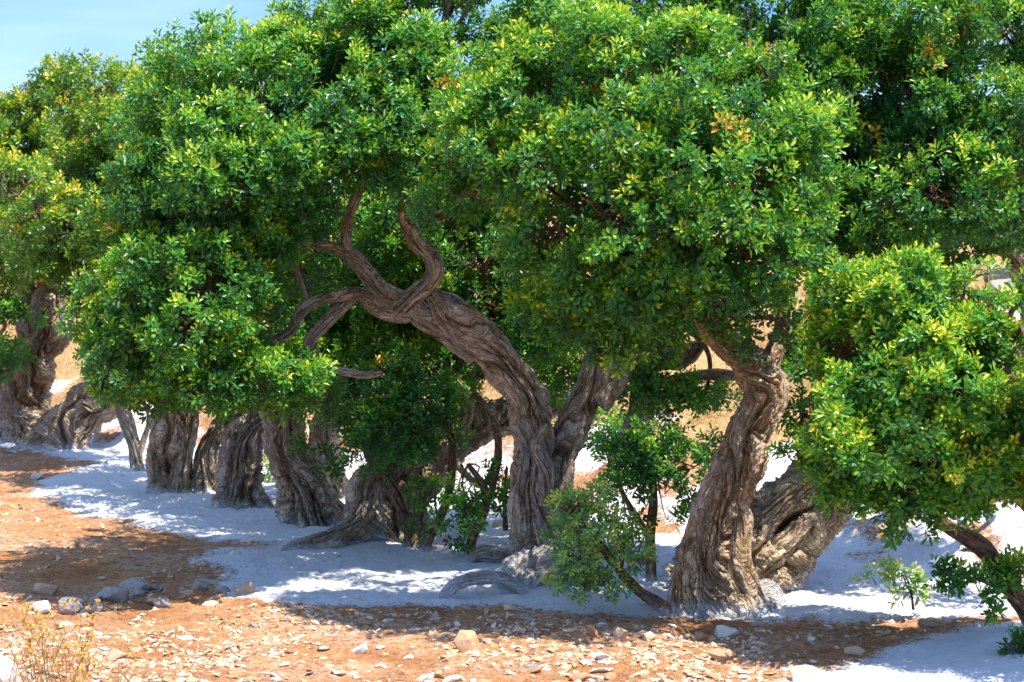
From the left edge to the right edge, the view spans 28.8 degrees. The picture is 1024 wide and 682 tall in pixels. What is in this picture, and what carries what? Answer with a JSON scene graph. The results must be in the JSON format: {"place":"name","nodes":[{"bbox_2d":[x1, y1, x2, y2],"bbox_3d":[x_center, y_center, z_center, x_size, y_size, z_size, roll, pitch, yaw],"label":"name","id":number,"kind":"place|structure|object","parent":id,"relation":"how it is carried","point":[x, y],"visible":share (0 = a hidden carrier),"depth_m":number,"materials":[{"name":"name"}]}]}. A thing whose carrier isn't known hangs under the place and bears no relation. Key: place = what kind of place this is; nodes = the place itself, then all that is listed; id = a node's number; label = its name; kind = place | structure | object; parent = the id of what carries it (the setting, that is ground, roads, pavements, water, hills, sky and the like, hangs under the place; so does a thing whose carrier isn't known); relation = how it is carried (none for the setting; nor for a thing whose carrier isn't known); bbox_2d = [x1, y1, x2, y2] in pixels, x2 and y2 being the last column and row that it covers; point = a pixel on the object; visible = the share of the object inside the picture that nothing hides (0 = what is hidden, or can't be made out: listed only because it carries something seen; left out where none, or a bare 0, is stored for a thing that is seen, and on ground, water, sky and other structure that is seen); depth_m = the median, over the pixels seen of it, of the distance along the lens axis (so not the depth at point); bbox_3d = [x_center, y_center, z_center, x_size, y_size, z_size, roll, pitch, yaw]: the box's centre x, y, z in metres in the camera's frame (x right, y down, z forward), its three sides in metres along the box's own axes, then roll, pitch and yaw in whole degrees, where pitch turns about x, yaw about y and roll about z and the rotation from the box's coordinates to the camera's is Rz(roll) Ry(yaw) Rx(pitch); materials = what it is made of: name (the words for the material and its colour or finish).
{"place":"outdoors","nodes":[
{"label":"outdoors","id":0,"kind":"place"},
{"bbox_2d":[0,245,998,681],"bbox_3d":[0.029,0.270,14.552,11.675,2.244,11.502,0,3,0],"label":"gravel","id":1,"kind":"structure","parent":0,"point":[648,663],"depth_m":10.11,"materials":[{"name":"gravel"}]},
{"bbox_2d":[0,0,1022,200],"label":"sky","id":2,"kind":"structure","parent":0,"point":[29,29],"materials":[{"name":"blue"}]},
{"bbox_2d":[0,174,1023,681],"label":"ground","id":3,"kind":"structure","parent":0,"point":[956,646],"depth_m":11.65,"materials":[{"name":"soil"}]},
{"bbox_2d":[0,654,20,681],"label":"rock","id":4,"kind":"object","parent":3,"relation":"on","point":[5,670],"visible":0.68,"depth_m":9.02,"materials":[{"name":"stone"}]},
{"bbox_2d":[0,286,47,438],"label":"mastic tree","id":5,"kind":"object","parent":3,"relation":"on","point":[12,309],"visible":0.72,"depth_m":19.31,"materials":[{"name":"green plant"}]},
{"bbox_2d":[0,607,64,681],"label":"dry weed","id":6,"kind":"object","parent":3,"relation":"on","point":[31,627],"visible":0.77,"depth_m":8.67,"materials":[{"name":"plant"}]},
{"bbox_2d":[0,625,66,681],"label":"dry weed","id":7,"kind":"object","parent":3,"relation":"on","point":[15,676],"visible":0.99,"depth_m":8.40,"materials":[{"name":"plant"}]},
{"bbox_2d":[30,473,43,479],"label":"rock","id":8,"kind":"object","parent":3,"relation":"on","point":[35,476],"visible":0.91,"depth_m":17.29,"materials":[{"name":"stone"}]},
{"bbox_2d":[33,600,49,613],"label":"rock","id":9,"kind":"object","parent":3,"relation":"on","point":[43,606],"visible":0.87,"depth_m":11.06,"materials":[{"name":"stone"}]},
{"bbox_2d":[4,650,80,681],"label":"dry weed","id":10,"kind":"object","parent":3,"relation":"on","point":[59,675],"visible":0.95,"depth_m":8.44,"materials":[{"name":"plant"}]},
{"bbox_2d":[33,583,57,594],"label":"rock","id":11,"kind":"object","parent":3,"relation":"on","point":[44,589],"visible":0.88,"depth_m":11.60,"materials":[{"name":"stone"}]},
{"bbox_2d":[0,52,100,442],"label":"mastic tree","id":12,"kind":"object","parent":3,"relation":"on","point":[27,398],"visible":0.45,"depth_m":20.31,"materials":[{"name":"green plant"}]},
{"bbox_2d":[21,615,84,681],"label":"dry weed","id":13,"kind":"object","parent":3,"relation":"on","point":[42,634],"visible":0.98,"depth_m":8.56,"materials":[{"name":"plant"}]},
{"bbox_2d":[25,597,99,681],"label":"dry weed","id":14,"kind":"object","parent":3,"relation":"on","point":[85,625],"visible":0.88,"depth_m":8.84,"materials":[{"name":"plant"}]},
{"bbox_2d":[57,596,84,613],"bbox_3d":[-2.465,1.489,11.141,0.128,0.128,0.147,1,3,15],"label":"rock","id":15,"kind":"object","parent":3,"relation":"on","point":[68,608],"visible":0.86,"depth_m":11.08,"materials":[{"name":"grey stone"}]},
{"bbox_2d":[0,48,166,452],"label":"mastic tree","id":16,"kind":"object","parent":3,"relation":"on","point":[48,211],"visible":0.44,"depth_m":17.84,"materials":[{"name":"green plant"}]},
{"bbox_2d":[79,606,92,612],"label":"rock","id":17,"kind":"object","parent":3,"relation":"on","point":[82,608],"visible":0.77,"depth_m":11.11,"materials":[{"name":"grey stone"}]},
{"bbox_2d":[80,618,93,626],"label":"rock","id":18,"kind":"object","parent":3,"relation":"on","point":[83,621],"visible":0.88,"depth_m":10.67,"materials":[{"name":"stone"}]},
{"bbox_2d":[90,594,101,601],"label":"rock","id":19,"kind":"object","parent":3,"relation":"on","point":[93,598],"visible":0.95,"depth_m":11.35,"materials":[{"name":"grey stone"}]},
{"bbox_2d":[55,631,138,681],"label":"dry weed","id":20,"kind":"object","parent":3,"relation":"on","point":[93,665],"visible":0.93,"depth_m":8.62,"materials":[{"name":"plant"}]},
{"bbox_2d":[90,603,103,612],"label":"rock","id":21,"kind":"object","parent":3,"relation":"on","point":[99,606],"visible":0.78,"depth_m":11.13,"materials":[{"name":"stone"}]},
{"bbox_2d":[91,674,105,679],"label":"stone","id":22,"kind":"object","parent":3,"relation":"on","point":[94,676],"visible":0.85,"depth_m":9.27,"materials":[{"name":"grey stone"}]},
{"bbox_2d":[53,248,152,471],"bbox_3d":[-3.442,0.075,17.892,1.429,2.482,2.249,0,3,0],"label":"mastic tree","id":23,"kind":"object","parent":3,"relation":"on","point":[127,424],"visible":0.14,"depth_m":18.05,"materials":[{"name":"green plant"}]},
{"bbox_2d":[95,586,128,601],"bbox_3d":[-2.300,1.464,11.454,0.192,0.114,0.156,-1,3,-16],"label":"rock","id":24,"kind":"object","parent":3,"relation":"on","point":[110,593],"visible":0.94,"depth_m":11.40,"materials":[{"name":"grey stone"}]},
{"bbox_2d":[106,649,127,660],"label":"rock","id":25,"kind":"object","parent":3,"relation":"on","point":[113,654],"visible":0.99,"depth_m":9.73,"materials":[{"name":"stone"}]},
{"bbox_2d":[118,577,151,591],"bbox_3d":[-2.207,1.448,11.729,0.168,0.116,0.153,2,3,43],"label":"rock","id":26,"kind":"object","parent":3,"relation":"on","point":[135,582],"visible":0.61,"depth_m":11.69,"materials":[{"name":"grey stone"}]},
{"bbox_2d":[89,652,180,681],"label":"dry weed","id":27,"kind":"object","parent":3,"relation":"on","point":[129,673],"visible":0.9,"depth_m":8.88,"materials":[{"name":"plant"}]},
{"bbox_2d":[129,627,141,632],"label":"rock","id":28,"kind":"object","parent":3,"relation":"on","point":[132,629],"visible":0.68,"depth_m":10.43,"materials":[{"name":"stone"}]},
{"bbox_2d":[130,587,144,596],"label":"rock","id":29,"kind":"object","parent":3,"relation":"on","point":[136,591],"visible":1,"depth_m":11.52,"materials":[{"name":"grey stone"}]},
{"bbox_2d":[146,597,155,604],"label":"rock","id":30,"kind":"object","parent":3,"relation":"on","point":[149,600],"visible":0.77,"depth_m":11.31,"materials":[{"name":"stone"}]},
{"bbox_2d":[153,597,170,607],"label":"rock","id":31,"kind":"object","parent":3,"relation":"on","point":[161,602],"visible":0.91,"depth_m":11.20,"materials":[{"name":"grey stone"}]},
{"bbox_2d":[161,583,177,593],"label":"rock","id":32,"kind":"object","parent":3,"relation":"on","point":[170,588],"visible":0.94,"depth_m":11.63,"materials":[{"name":"stone"}]},
{"bbox_2d":[97,91,250,494],"bbox_3d":[-2.736,-0.321,16.502,1.510,3.588,3.457,0,3,0],"label":"mastic tree","id":33,"kind":"object","parent":3,"relation":"on","point":[172,465],"visible":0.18,"depth_m":16.45,"materials":[{"name":"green plant"}]},
{"bbox_2d":[177,636,198,640],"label":"stone","id":34,"kind":"object","parent":3,"relation":"on","point":[187,637],"visible":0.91,"depth_m":10.12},
{"bbox_2d":[191,579,207,589],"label":"rock","id":35,"kind":"object","parent":3,"relation":"on","point":[197,584],"visible":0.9,"depth_m":11.74,"materials":[{"name":"grey stone"}]},
{"bbox_2d":[201,600,218,605],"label":"stone","id":36,"kind":"object","parent":3,"relation":"on","point":[210,603],"visible":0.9,"depth_m":11.21,"materials":[{"name":"stone"}]},
{"bbox_2d":[217,586,229,592],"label":"rock","id":37,"kind":"object","parent":3,"relation":"on","point":[225,589],"visible":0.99,"depth_m":11.61,"materials":[{"name":"grey stone"}]},
{"bbox_2d":[230,667,243,672],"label":"stone","id":38,"kind":"object","parent":3,"relation":"on","point":[237,670],"visible":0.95,"depth_m":9.40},
{"bbox_2d":[235,581,254,594],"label":"rock","id":39,"kind":"object","parent":3,"relation":"on","point":[246,588],"visible":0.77,"depth_m":11.61,"materials":[{"name":"stone"}]},
{"bbox_2d":[244,676,259,680],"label":"stone","id":40,"kind":"object","parent":3,"relation":"on","point":[253,678],"visible":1,"depth_m":9.20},
{"bbox_2d":[167,282,339,510],"bbox_3d":[-2.047,0.142,15.985,1.598,2.550,2.536,0,3,0],"label":"mastic tree","id":41,"kind":"object","parent":3,"relation":"on","point":[239,475],"visible":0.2,"depth_m":15.41,"materials":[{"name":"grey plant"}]},
{"bbox_2d":[175,196,361,527],"bbox_3d":[-1.746,0.149,14.604,1.642,2.739,2.227,1,3,22],"label":"mastic tree","id":42,"kind":"object","parent":3,"relation":"on","point":[304,498],"visible":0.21,"depth_m":14.44,"materials":[{"name":"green plant"}]},
{"bbox_2d":[262,454,274,483],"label":"mastic shrub","id":43,"kind":"object","parent":3,"relation":"on","point":[267,475],"visible":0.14,"depth_m":17.19,"materials":[{"name":"green plant"}]},
{"bbox_2d":[317,646,329,650],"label":"stone","id":44,"kind":"object","parent":3,"relation":"on","point":[322,648],"visible":1,"depth_m":9.99,"materials":[{"name":"grey stone"}]},
{"bbox_2d":[331,669,345,674],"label":"stone","id":45,"kind":"object","parent":3,"relation":"on","point":[338,672],"visible":1,"depth_m":9.40,"materials":[{"name":"stone"}]},
{"bbox_2d":[308,313,380,499],"bbox_3d":[-1.204,0.384,16.216,1.092,1.994,1.314,-2,3,-41],"label":"mastic tree","id":46,"kind":"object","parent":3,"relation":"on","point":[329,438],"visible":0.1,"depth_m":16.15,"materials":[{"name":"plant"}]},
{"bbox_2d":[54,0,658,565],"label":"mastic tree","id":47,"kind":"object","parent":3,"relation":"on","point":[210,140],"visible":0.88,"depth_m":11.40,"materials":[{"name":"green plant"}]},
{"bbox_2d":[351,642,366,653],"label":"rock","id":48,"kind":"object","parent":3,"relation":"on","point":[361,648],"visible":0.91,"depth_m":9.94,"materials":[{"name":"stone"}]},
{"bbox_2d":[286,336,477,551],"bbox_3d":[-0.856,0.714,12.955,1.263,1.513,1.117,0,3,0],"label":"mastic shrub","id":49,"kind":"object","parent":3,"relation":"on","point":[393,420],"visible":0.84,"depth_m":12.83,"materials":[{"name":"green plant"}]},
{"bbox_2d":[399,472,446,544],"bbox_3d":[-0.579,1.099,13.100,0.333,0.476,0.331,0,3,0],"label":"mastic shrub","id":50,"kind":"object","parent":3,"relation":"on","point":[432,480],"visible":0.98,"depth_m":13.10,"materials":[{"name":"green plant"}]},
{"bbox_2d":[416,673,434,680],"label":"stone","id":51,"kind":"object","parent":3,"relation":"on","point":[428,676],"visible":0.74,"depth_m":9.33,"materials":[{"name":"stone"}]},
{"bbox_2d":[275,141,585,550],"bbox_3d":[-0.538,-0.101,14.156,2.431,3.361,2.597,0,3,0],"label":"mastic tree","id":52,"kind":"object","parent":3,"relation":"on","point":[379,242],"visible":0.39,"depth_m":13.59,"materials":[{"name":"green plant"}]},
{"bbox_2d":[442,674,462,681],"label":"stone","id":53,"kind":"object","parent":3,"relation":"on","point":[454,678],"visible":1,"depth_m":9.20,"materials":[{"name":"stone"}]},
{"bbox_2d":[427,423,501,555],"bbox_3d":[-0.277,0.995,12.864,0.451,0.904,0.643,2,3,37],"label":"mastic shrub","id":54,"kind":"object","parent":3,"relation":"on","point":[479,509],"visible":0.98,"depth_m":12.88,"materials":[{"name":"green plant"}]},
{"bbox_2d":[454,630,480,652],"bbox_3d":[-0.221,1.525,10.007,0.109,0.145,0.119,2,3,31],"label":"rock","id":55,"kind":"object","parent":3,"relation":"on","point":[465,640],"visible":0.79,"depth_m":9.98,"materials":[{"name":"stone"}]},
{"bbox_2d":[1,563,938,681],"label":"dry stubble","id":56,"kind":"object","parent":3,"relation":"on","point":[355,637],"visible":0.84,"depth_m":10.25,"materials":[{"name":"plant"}]},
{"bbox_2d":[436,570,531,597],"bbox_3d":[-0.135,1.454,11.461,0.656,0.280,0.145,-1,3,-26],"label":"surface root","id":57,"kind":"object","parent":3,"relation":"on","point":[513,584],"visible":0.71,"depth_m":11.40,"materials":[{"name":"wood"}]},
{"bbox_2d":[467,545,512,562],"bbox_3d":[-0.092,1.379,12.766,0.422,0.152,0.125,0,3,9],"label":"surface root","id":58,"kind":"object","parent":3,"relation":"on","point":[490,553],"visible":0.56,"depth_m":12.74,"materials":[{"name":"grey plant"}]},
{"bbox_2d":[473,454,510,530],"bbox_3d":[-0.048,0.999,13.153,0.381,0.541,0.418,-1,3,-27],"label":"mastic shrub","id":59,"kind":"object","parent":3,"relation":"on","point":[503,496],"visible":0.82,"depth_m":13.06,"materials":[{"name":"green plant"}]},
{"bbox_2d":[492,519,510,527],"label":"boulder","id":60,"kind":"object","parent":3,"relation":"on","point":[497,523],"visible":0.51,"depth_m":14.37,"materials":[{"name":"stone"}]},
{"bbox_2d":[503,603,514,609],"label":"rock","id":61,"kind":"object","parent":3,"relation":"on","point":[507,606],"visible":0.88,"depth_m":10.96,"materials":[{"name":"stone"}]},
{"bbox_2d":[0,255,1022,485],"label":"dry grass","id":62,"kind":"structure","parent":3,"relation":"on","point":[64,390],"depth_m":17.98,"materials":[{"name":"plant"}]},
{"bbox_2d":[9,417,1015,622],"bbox_3d":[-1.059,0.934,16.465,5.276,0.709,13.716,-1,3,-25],"label":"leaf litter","id":63,"kind":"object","parent":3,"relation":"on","point":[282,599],"visible":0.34,"depth_m":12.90,"materials":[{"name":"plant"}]},
{"bbox_2d":[14,300,1022,629],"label":"fallen twigs","id":64,"kind":"object","parent":3,"relation":"on","point":[338,556],"visible":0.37,"depth_m":12.93,"materials":[{"name":"wood"}]},
{"bbox_2d":[519,616,536,620],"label":"stone","id":65,"kind":"object","parent":3,"relation":"on","point":[529,618],"visible":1,"depth_m":10.68,"materials":[{"name":"grey stone"}]},
{"bbox_2d":[524,664,539,668],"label":"stone","id":66,"kind":"object","parent":3,"relation":"on","point":[531,666],"visible":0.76,"depth_m":9.52,"materials":[{"name":"grey stone"}]},
{"bbox_2d":[530,657,542,661],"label":"stone","id":67,"kind":"object","parent":3,"relation":"on","point":[535,659],"visible":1,"depth_m":9.73,"materials":[{"name":"stone"}]},
{"bbox_2d":[492,544,584,588],"bbox_3d":[0.170,1.450,11.822,0.669,0.486,0.404,-1,3,-21],"label":"rock","id":68,"kind":"object","parent":3,"relation":"on","point":[525,567],"visible":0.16,"depth_m":11.71,"materials":[{"name":"stone"}]},
{"bbox_2d":[569,672,593,680],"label":"rock","id":69,"kind":"object","parent":3,"relation":"on","point":[583,676],"visible":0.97,"depth_m":9.27,"materials":[{"name":"stone"}]},
{"bbox_2d":[579,659,592,664],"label":"stone","id":70,"kind":"object","parent":3,"relation":"on","point":[585,661],"visible":1,"depth_m":9.62,"materials":[{"name":"stone"}]},
{"bbox_2d":[552,404,627,457],"bbox_3d":[0.560,0.675,14.298,0.508,0.545,1.137,-1,3,-24],"label":"mastic shrub","id":71,"kind":"object","parent":3,"relation":"on","point":[600,411],"visible":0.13,"depth_m":13.97,"materials":[{"name":"green plant"}]},
{"bbox_2d":[586,625,597,636],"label":"rock","id":72,"kind":"object","parent":3,"relation":"on","point":[591,630],"visible":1,"depth_m":10.29,"materials":[{"name":"stone"}]},
{"bbox_2d":[591,675,605,680],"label":"stone","id":73,"kind":"object","parent":3,"relation":"on","point":[598,678],"visible":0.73,"depth_m":9.33,"materials":[{"name":"stone"}]},
{"bbox_2d":[589,668,612,672],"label":"stone","id":74,"kind":"object","parent":3,"relation":"on","point":[599,669],"visible":1,"depth_m":9.44,"materials":[{"name":"stone"}]},
{"bbox_2d":[596,652,609,659],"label":"stone","id":75,"kind":"object","parent":3,"relation":"on","point":[600,656],"visible":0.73,"depth_m":9.72,"materials":[{"name":"stone"}]},
{"bbox_2d":[538,476,670,615],"bbox_3d":[0.545,1.160,10.796,0.827,0.878,0.556,0,3,0],"label":"mastic shrub","id":76,"kind":"object","parent":3,"relation":"on","point":[576,568],"visible":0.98,"depth_m":10.74,"materials":[{"name":"green plant"}]},
{"bbox_2d":[605,672,615,679],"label":"stone","id":77,"kind":"object","parent":3,"relation":"on","point":[609,675],"visible":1,"depth_m":9.34,"materials":[{"name":"stone"}]},
{"bbox_2d":[613,627,628,638],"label":"rock","id":78,"kind":"object","parent":3,"relation":"on","point":[619,633],"visible":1,"depth_m":10.28,"materials":[{"name":"stone"}]},
{"bbox_2d":[402,0,876,619],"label":"mastic tree","id":79,"kind":"object","parent":3,"relation":"on","point":[712,138],"visible":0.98,"depth_m":10.16,"materials":[{"name":"green plant"}]},
{"bbox_2d":[629,670,649,677],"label":"stone","id":80,"kind":"object","parent":3,"relation":"on","point":[642,673],"visible":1,"depth_m":9.30,"materials":[{"name":"stone"}]},
{"bbox_2d":[643,631,655,641],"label":"rock","id":81,"kind":"object","parent":3,"relation":"on","point":[649,636],"visible":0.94,"depth_m":10.21,"materials":[{"name":"stone"}]},
{"bbox_2d":[644,653,655,658],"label":"stone","id":82,"kind":"object","parent":3,"relation":"on","point":[648,655],"visible":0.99,"depth_m":9.76,"materials":[{"name":"stone"}]},
{"bbox_2d":[585,414,723,581],"bbox_3d":[0.888,0.990,11.830,0.923,1.117,0.660,0,3,0],"label":"mastic shrub","id":83,"kind":"object","parent":3,"relation":"on","point":[649,452],"visible":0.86,"depth_m":11.72,"materials":[{"name":"green plant"}]},
{"bbox_2d":[439,0,895,443],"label":"mastic tree","id":84,"kind":"object","parent":3,"relation":"on","point":[648,382],"visible":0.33,"depth_m":11.97,"materials":[{"name":"green plant"}]},
{"bbox_2d":[665,615,694,640],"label":"dry weed","id":85,"kind":"object","parent":3,"relation":"on","point":[679,627],"visible":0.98,"depth_m":10.20,"materials":[{"name":"plant"}]},
{"bbox_2d":[695,631,707,640],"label":"rock","id":86,"kind":"object","parent":3,"relation":"on","point":[700,636],"visible":0.84,"depth_m":10.28,"materials":[{"name":"stone"}]},
{"bbox_2d":[705,673,718,678],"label":"stone","id":87,"kind":"object","parent":3,"relation":"on","point":[713,676],"visible":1,"depth_m":9.29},
{"bbox_2d":[706,647,734,661],"bbox_3d":[1.012,1.534,9.698,0.128,0.082,0.094,1,3,29],"label":"rock","id":88,"kind":"object","parent":3,"relation":"on","point":[720,654],"visible":0.95,"depth_m":9.67,"materials":[{"name":"stone"}]},
{"bbox_2d":[714,625,738,637],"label":"rock","id":89,"kind":"object","parent":3,"relation":"on","point":[722,631],"visible":0.88,"depth_m":10.46,"materials":[{"name":"stone"}]},
{"bbox_2d":[721,663,742,667],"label":"stone","id":90,"kind":"object","parent":3,"relation":"on","point":[730,665],"visible":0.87,"depth_m":9.51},
{"bbox_2d":[759,578,785,608],"bbox_3d":[1.432,1.476,11.246,0.336,0.275,0.249,-3,4,-45],"label":"surface root","id":91,"kind":"object","parent":3,"relation":"on","point":[774,594],"visible":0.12,"depth_m":11.19,"materials":[{"name":"wood"}]},
{"bbox_2d":[786,620,801,627],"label":"rock","id":92,"kind":"object","parent":3,"relation":"on","point":[793,623],"visible":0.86,"depth_m":10.63,"materials":[{"name":"stone"}]},
{"bbox_2d":[789,665,827,681],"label":"rock","id":93,"kind":"object","parent":3,"relation":"on","point":[802,672],"visible":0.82,"depth_m":9.19,"materials":[{"name":"stone"}]},
{"bbox_2d":[835,622,847,627],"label":"rock","id":94,"kind":"object","parent":3,"relation":"on","point":[840,625],"visible":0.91,"depth_m":10.63,"materials":[{"name":"stone"}]},
{"bbox_2d":[664,0,1023,592],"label":"mastic tree","id":95,"kind":"object","parent":3,"relation":"on","point":[932,123],"visible":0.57,"depth_m":11.52,"materials":[{"name":"green plant"}]},
{"bbox_2d":[844,645,864,654],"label":"rock","id":96,"kind":"object","parent":3,"relation":"on","point":[854,650],"visible":1,"depth_m":9.96,"materials":[{"name":"stone"}]},
{"bbox_2d":[849,553,933,609],"bbox_3d":[2.046,1.298,10.798,0.474,0.313,0.301,1,3,27],"label":"mastic shrub","id":97,"kind":"object","parent":3,"relation":"on","point":[893,570],"visible":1,"depth_m":10.76,"materials":[{"name":"green plant"}]},
{"bbox_2d":[763,240,1023,625],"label":"mastic tree","id":98,"kind":"object","parent":3,"relation":"on","point":[927,404],"visible":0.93,"depth_m":9.60,"materials":[{"name":"green plant"}]},
{"bbox_2d":[922,543,1023,626],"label":"mastic shrub","id":99,"kind":"object","parent":3,"relation":"on","point":[1007,572],"visible":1,"depth_m":10.21,"materials":[{"name":"green plant"}]},
{"bbox_2d":[930,1,1023,376],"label":"mastic tree","id":100,"kind":"object","parent":3,"relation":"on","point":[1015,51],"visible":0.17,"depth_m":12.01,"materials":[{"name":"green plant"}]},
{"bbox_2d":[985,266,1009,280],"bbox_3d":[4.232,-0.519,17.166,0.339,0.264,0.219,1,3,16],"label":"boulder","id":101,"kind":"object","parent":3,"relation":"on","point":[1001,276],"visible":0.23,"depth_m":17.07,"materials":[{"name":"grey stone"}]},
{"bbox_2d":[986,278,1016,304],"bbox_3d":[4.182,-0.406,16.870,0.261,0.260,0.270,-1,3,-12],"label":"boulder","id":102,"kind":"object","parent":3,"relation":"on","point":[995,283],"visible":0.15,"depth_m":16.84,"materials":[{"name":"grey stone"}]},
{"bbox_2d":[996,623,1023,657],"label":"mastic shrub","id":103,"kind":"object","parent":3,"relation":"on","point":[1017,637],"visible":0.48,"depth_m":9.78,"materials":[{"name":"green plant"}]},
{"bbox_2d":[1005,310,1020,322],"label":"boulder","id":104,"kind":"object","parent":3,"relation":"on","point":[1016,315],"visible":0.06,"depth_m":16.25,"materials":[{"name":"stone"}]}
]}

